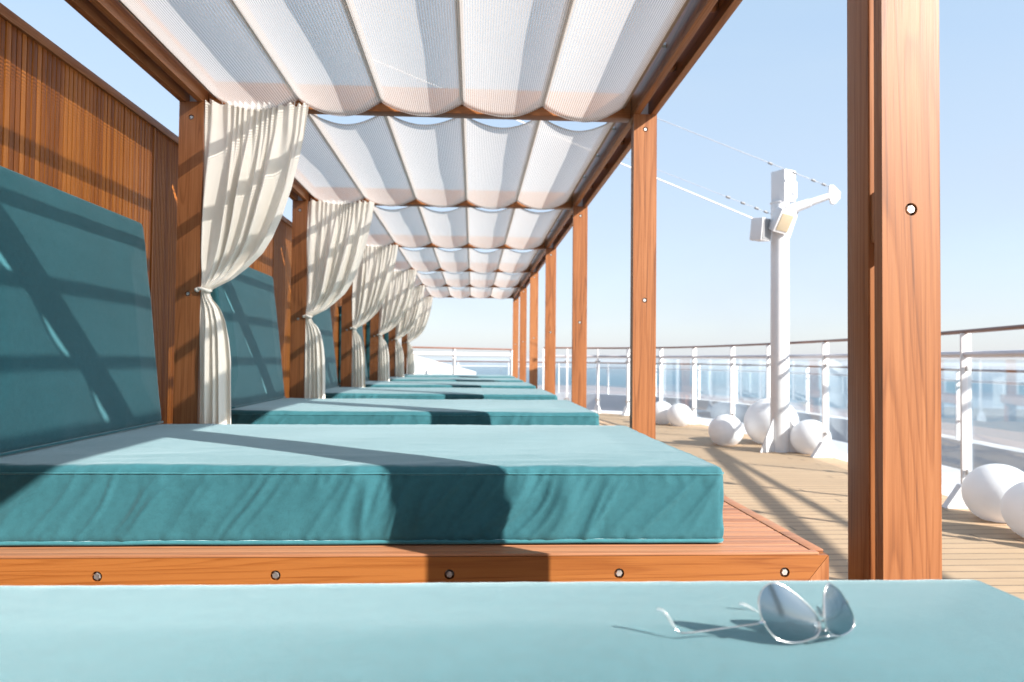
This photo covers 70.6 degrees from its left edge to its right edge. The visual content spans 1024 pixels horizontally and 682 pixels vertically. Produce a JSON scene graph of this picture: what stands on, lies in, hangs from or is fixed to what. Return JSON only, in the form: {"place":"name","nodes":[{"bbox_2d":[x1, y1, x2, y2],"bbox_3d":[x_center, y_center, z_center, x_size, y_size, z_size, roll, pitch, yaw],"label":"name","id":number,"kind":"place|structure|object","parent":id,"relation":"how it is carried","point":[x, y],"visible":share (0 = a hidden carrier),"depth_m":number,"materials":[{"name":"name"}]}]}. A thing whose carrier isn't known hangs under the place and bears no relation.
{"place":"outdoors","nodes":[
{"label":"outdoors","id":0,"kind":"place"},
{"bbox_2d":[0,579,1023,681],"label":"seat cushion","id":1,"kind":"object","parent":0,"point":[970,630],"visible":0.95,"depth_m":0.74,"materials":[{"name":"teal fabric"}]},
{"bbox_2d":[657,582,854,643],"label":"sunglasses","id":2,"kind":"object","parent":1,"relation":"on","point":[788,615],"visible":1,"depth_m":0.72,"materials":[{"name":"silver metal"}]},
{"bbox_2d":[0,0,1023,364],"label":"sky","id":3,"kind":"structure","parent":0,"point":[771,86],"materials":[{"name":"blue"}]},
{"bbox_2d":[430,359,1023,432],"bbox_3d":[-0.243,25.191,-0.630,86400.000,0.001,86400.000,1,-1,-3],"label":"sea","id":4,"kind":"structure","parent":0,"point":[998,406],"depth_m":850.92,"materials":[{"name":"blue liquid"}]},
{"bbox_2d":[537,385,1023,448],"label":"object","id":5,"kind":"structure","parent":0,"point":[1015,439],"depth_m":22.46,"materials":[{"name":"white metal"}]},
{"bbox_2d":[591,410,960,495],"bbox_3d":[2.815,1.450,7.770,2.638,0.569,12.374,1,-1,-10],"label":"deck edge","id":6,"kind":"object","parent":5,"relation":"on","point":[951,477],"visible":0.05,"depth_m":7.01,"materials":[{"name":"white paint"}]},
{"bbox_2d":[555,393,1023,471],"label":"bulwark","id":7,"kind":"object","parent":5,"relation":"on","point":[984,453],"visible":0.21,"depth_m":12.79,"materials":[{"name":"white paint"}]},
{"bbox_2d":[438,361,1023,438],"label":"railing","id":8,"kind":"object","parent":7,"relation":"on","point":[957,390],"visible":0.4,"depth_m":14.11,"materials":[{"name":"white metal"}]},
{"bbox_2d":[598,413,1023,599],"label":"deck","id":9,"kind":"structure","parent":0,"point":[804,496],"depth_m":4.65,"materials":[{"name":"brown wood"}]},
{"bbox_2d":[0,3,178,423],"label":"slat wall","id":10,"kind":"structure","parent":9,"relation":"on","point":[70,124],"depth_m":2.73,"materials":[{"name":"brown wood"}]},
{"bbox_2d":[249,215,286,371],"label":"slat wall","id":11,"kind":"structure","parent":9,"relation":"on","point":[270,261],"depth_m":5.33,"materials":[{"name":"brown wood"}]},
{"bbox_2d":[283,219,333,397],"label":"slat wall","id":12,"kind":"structure","parent":9,"relation":"on","point":[287,308],"depth_m":5.61,"materials":[{"name":"brown wood"}]},
{"bbox_2d":[333,297,362,385],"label":"slat wall","id":13,"kind":"structure","parent":9,"relation":"on","point":[337,304],"depth_m":7.65,"materials":[{"name":"brown wood"}]},
{"bbox_2d":[363,323,365,354],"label":"slat wall","id":14,"kind":"structure","parent":9,"relation":"on","point":[364,331],"depth_m":9.58,"materials":[{"name":"brown wood"}]},
{"bbox_2d":[0,496,828,585],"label":"daybed platform","id":15,"kind":"structure","parent":9,"relation":"on","point":[753,546],"depth_m":1.83,"materials":[{"name":"brown wood"}]},
{"bbox_2d":[0,424,723,545],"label":"seat cushion","id":16,"kind":"object","parent":15,"relation":"on","point":[240,484],"visible":0.98,"depth_m":1.91,"materials":[{"name":"teal fabric"}]},
{"bbox_2d":[0,166,162,456],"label":"back cushion","id":17,"kind":"object","parent":16,"relation":"on","point":[77,356],"visible":1,"depth_m":2.36,"materials":[{"name":"teal fabric"}]},
{"bbox_2d":[414,355,475,374],"bbox_3d":[-2.378,0.642,16.808,3.086,1.369,0.083,1,-1,-3],"label":"wind screen","id":18,"kind":"object","parent":9,"relation":"on","point":[425,366],"visible":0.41,"depth_m":16.84,"materials":[{"name":"white paint"}]},
{"bbox_2d":[412,346,512,374],"bbox_3d":[-1.961,0.685,14.139,0.096,1.157,5.492,-1,-2,45],"label":"railing","id":19,"kind":"object","parent":9,"relation":"on","point":[453,353],"visible":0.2,"depth_m":15.01,"materials":[{"name":"white metal"}]},
{"bbox_2d":[64,0,941,579],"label":"pergola","id":20,"kind":"object","parent":9,"relation":"on","point":[622,68],"visible":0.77,"depth_m":2.71,"materials":[{"name":"brown wood"}]},
{"bbox_2d":[194,99,308,423],"bbox_3d":[-1.125,-0.177,3.113,0.469,1.748,0.106,1,-1,-3],"label":"curtain","id":21,"kind":"object","parent":20,"relation":"hanging from","point":[252,156],"visible":0.86,"depth_m":3.12,"materials":[{"name":"white fabric"}]},
{"bbox_2d":[302,199,374,398],"bbox_3d":[-1.221,-0.129,5.062,0.486,1.748,0.121,1,-1,-3],"label":"curtain","id":22,"kind":"object","parent":20,"relation":"hanging from","point":[337,235],"visible":0.82,"depth_m":5.07,"materials":[{"name":"white fabric"}]},
{"bbox_2d":[350,244,398,386],"bbox_3d":[-1.341,-0.082,7.011,0.454,1.748,0.103,1,-1,-1],"label":"curtain","id":23,"kind":"object","parent":20,"relation":"hanging from","point":[372,279],"visible":0.81,"depth_m":7.02,"materials":[{"name":"white fabric"}]},
{"bbox_2d":[377,268,416,380],"bbox_3d":[-1.432,-0.034,8.956,0.482,1.748,0.108,1,-1,-1],"label":"curtain","id":24,"kind":"object","parent":20,"relation":"hanging from","point":[394,307],"visible":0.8,"depth_m":8.96,"materials":[{"name":"white fabric"}]},
{"bbox_2d":[394,285,424,376],"bbox_3d":[-1.550,0.014,10.903,0.455,1.748,0.115,1,-1,-3],"label":"curtain","id":25,"kind":"object","parent":20,"relation":"hanging from","point":[405,326],"visible":0.69,"depth_m":10.91,"materials":[{"name":"white fabric"}]},
{"bbox_2d":[406,296,432,373],"bbox_3d":[-1.649,0.062,12.854,0.468,1.748,0.122,1,-1,-3],"label":"curtain","id":26,"kind":"object","parent":20,"relation":"hanging from","point":[415,331],"visible":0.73,"depth_m":12.86,"materials":[{"name":"white fabric"}]},
{"bbox_2d":[656,401,670,423],"bbox_3d":[2.200,1.051,10.630,0.374,0.329,0.374,1,-1,-3],"label":"globe lamp","id":27,"kind":"object","parent":9,"relation":"on","point":[662,407],"visible":0.53,"depth_m":10.48,"materials":[{"name":"white plastic"}]},
{"bbox_2d":[667,403,691,425],"bbox_3d":[2.393,1.052,10.323,0.360,0.317,0.360,1,-1,-3],"label":"globe lamp","id":28,"kind":"object","parent":9,"relation":"on","point":[678,414],"visible":1,"depth_m":10.20,"materials":[{"name":"white plastic"}]},
{"bbox_2d":[708,414,743,445],"bbox_3d":[2.382,0.985,8.039,0.382,0.335,0.382,1,-1,-3],"label":"globe lamp","id":29,"kind":"object","parent":9,"relation":"on","point":[726,429],"visible":1,"depth_m":7.90,"materials":[{"name":"white plastic"}]},
{"bbox_2d":[744,398,798,443],"bbox_3d":[2.935,0.903,8.184,0.590,0.517,0.590,1,-1,-3],"label":"globe lamp","id":30,"kind":"object","parent":9,"relation":"on","point":[757,420],"visible":0.48,"depth_m":8.02,"materials":[{"name":"white plastic"}]},
{"bbox_2d":[542,324,1023,508],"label":"railing","id":31,"kind":"object","parent":9,"relation":"on","point":[965,354],"visible":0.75,"depth_m":7.04,"materials":[{"name":"white metal"}]},
{"bbox_2d":[750,169,840,452],"bbox_3d":[2.899,-0.317,7.410,0.789,2.918,0.519,-1,-2,36],"label":"lamp mast","id":32,"kind":"object","parent":9,"relation":"on","point":[776,229],"visible":0.99,"depth_m":7.43,"materials":[{"name":"white metal"}]},
{"bbox_2d":[516,120,752,218],"bbox_3d":[0.453,-2.091,7.385,4.174,1.641,0.013,1,-1,-3],"label":"rope","id":33,"kind":"object","parent":32,"relation":"on","point":[685,190],"visible":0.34,"depth_m":7.45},
{"bbox_2d":[626,157,769,213],"bbox_3d":[0.283,-2.238,7.434,4.879,1.781,0.026,1,-1,-3],"label":"stay cable","id":34,"kind":"object","parent":32,"relation":"attached to","point":[756,208],"visible":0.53,"depth_m":7.52,"materials":[{"name":"metal"}]},
{"bbox_2d":[657,118,828,186],"bbox_3d":[-0.341,-2.936,7.237,7.209,2.638,0.026,1,-1,-3],"label":"stay cable","id":35,"kind":"object","parent":32,"relation":"attached to","point":[795,173],"visible":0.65,"depth_m":7.36,"materials":[{"name":"metal"}]},
{"bbox_2d":[790,420,830,453],"bbox_3d":[3.035,0.971,7.346,0.389,0.342,0.389,1,-1,-3],"label":"globe lamp","id":36,"kind":"object","parent":9,"relation":"on","point":[805,436],"visible":0.77,"depth_m":7.22,"materials":[{"name":"white plastic"}]},
{"bbox_2d":[961,464,1023,522],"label":"globe lamp","id":37,"kind":"object","parent":9,"relation":"on","point":[985,488],"visible":0.84,"depth_m":4.21,"materials":[{"name":"white plastic"}]},
{"bbox_2d":[1000,481,1023,537],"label":"globe lamp","id":38,"kind":"object","parent":9,"relation":"on","point":[1012,506],"visible":1,"depth_m":3.84,"materials":[{"name":"white plastic"}]},
{"bbox_3d":[-0.502,0.816,4.412,2.366,0.437,1.325,1,-1,-3],"label":"daybed platform","id":39,"kind":"object","parent":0,"visible":0},
{"bbox_2d":[231,398,598,424],"bbox_3d":[-0.615,0.489,4.447,2.124,0.214,1.252,1,-1,-3],"label":"seat cushion","id":40,"kind":"object","parent":39,"relation":"on","point":[358,411],"visible":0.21,"depth_m":3.88,"materials":[{"name":"teal fabric"}]},
{"bbox_2d":[210,267,285,408],"bbox_3d":[-1.590,-0.042,4.381,0.161,0.830,1.152,1,-1,-3],"label":"back cushion","id":41,"kind":"object","parent":40,"relation":"on","point":[244,300],"visible":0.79,"depth_m":4.32,"materials":[{"name":"teal fabric"}]},
{"bbox_3d":[-0.607,0.864,6.361,2.366,0.437,1.325,1,-1,-3],"label":"daybed platform","id":42,"kind":"object","parent":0,"visible":0},
{"bbox_2d":[325,387,557,399],"bbox_3d":[-0.719,0.537,6.396,2.124,0.212,1.252,1,-1,-3],"label":"seat cushion","id":43,"kind":"object","parent":42,"relation":"on","point":[427,393],"visible":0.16,"depth_m":5.84,"materials":[{"name":"teal fabric"}]},
{"bbox_2d":[311,307,338,388],"bbox_3d":[-1.695,0.006,6.331,0.161,0.830,1.152,1,-1,-3],"label":"back cushion","id":44,"kind":"object","parent":43,"relation":"on","point":[322,321],"visible":0.3,"depth_m":6.54,"materials":[{"name":"teal fabric"}]},
{"bbox_3d":[-0.712,0.912,8.310,2.366,0.437,1.325,1,-1,-3],"label":"daybed platform","id":45,"kind":"object","parent":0,"visible":0},
{"bbox_2d":[339,381,535,388],"bbox_3d":[-0.824,0.585,8.345,2.122,0.213,1.248,1,-1,-3],"label":"seat cushion","id":46,"kind":"object","parent":45,"relation":"on","point":[447,384],"visible":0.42,"depth_m":7.80,"materials":[{"name":"teal fabric"}]},
{"bbox_2d":[338,306,367,383],"bbox_3d":[-1.799,0.054,8.280,0.161,0.830,1.152,1,-1,-3],"label":"back cushion","id":47,"kind":"object","parent":46,"relation":"on","point":[359,330],"visible":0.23,"depth_m":7.71,"materials":[{"name":"teal fabric"}]},
{"bbox_3d":[-0.817,0.959,10.260,2.366,0.437,1.325,1,-1,-3],"label":"daybed platform","id":48,"kind":"object","parent":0,"visible":0},
{"bbox_2d":[368,377,523,381],"bbox_3d":[-0.929,0.632,10.294,2.122,0.212,1.252,1,-1,-3],"label":"seat cushion","id":49,"kind":"object","parent":48,"relation":"on","point":[461,379],"visible":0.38,"depth_m":9.76,"materials":[{"name":"teal fabric"}]},
{"bbox_2d":[366,320,382,378],"bbox_3d":[-1.904,0.102,10.229,0.161,0.830,1.152,1,-1,-3],"label":"back cushion","id":50,"kind":"object","parent":49,"relation":"on","point":[368,345],"visible":0.1,"depth_m":9.65,"materials":[{"name":"teal fabric"}]},
{"bbox_3d":[-0.922,1.007,12.209,2.366,0.437,1.325,1,-1,-3],"label":"daybed platform","id":51,"kind":"object","parent":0,"visible":0},
{"bbox_2d":[395,374,514,377],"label":"seat cushion","id":52,"kind":"object","parent":51,"relation":"on","point":[458,375],"visible":0.31,"depth_m":11.74,"materials":[{"name":"teal fabric"}]},
{"bbox_2d":[384,332,395,374],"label":"back cushion","id":53,"kind":"object","parent":52,"relation":"on","point":[386,337],"visible":0.08,"depth_m":11.61,"materials":[{"name":"teal fabric"}]}
]}

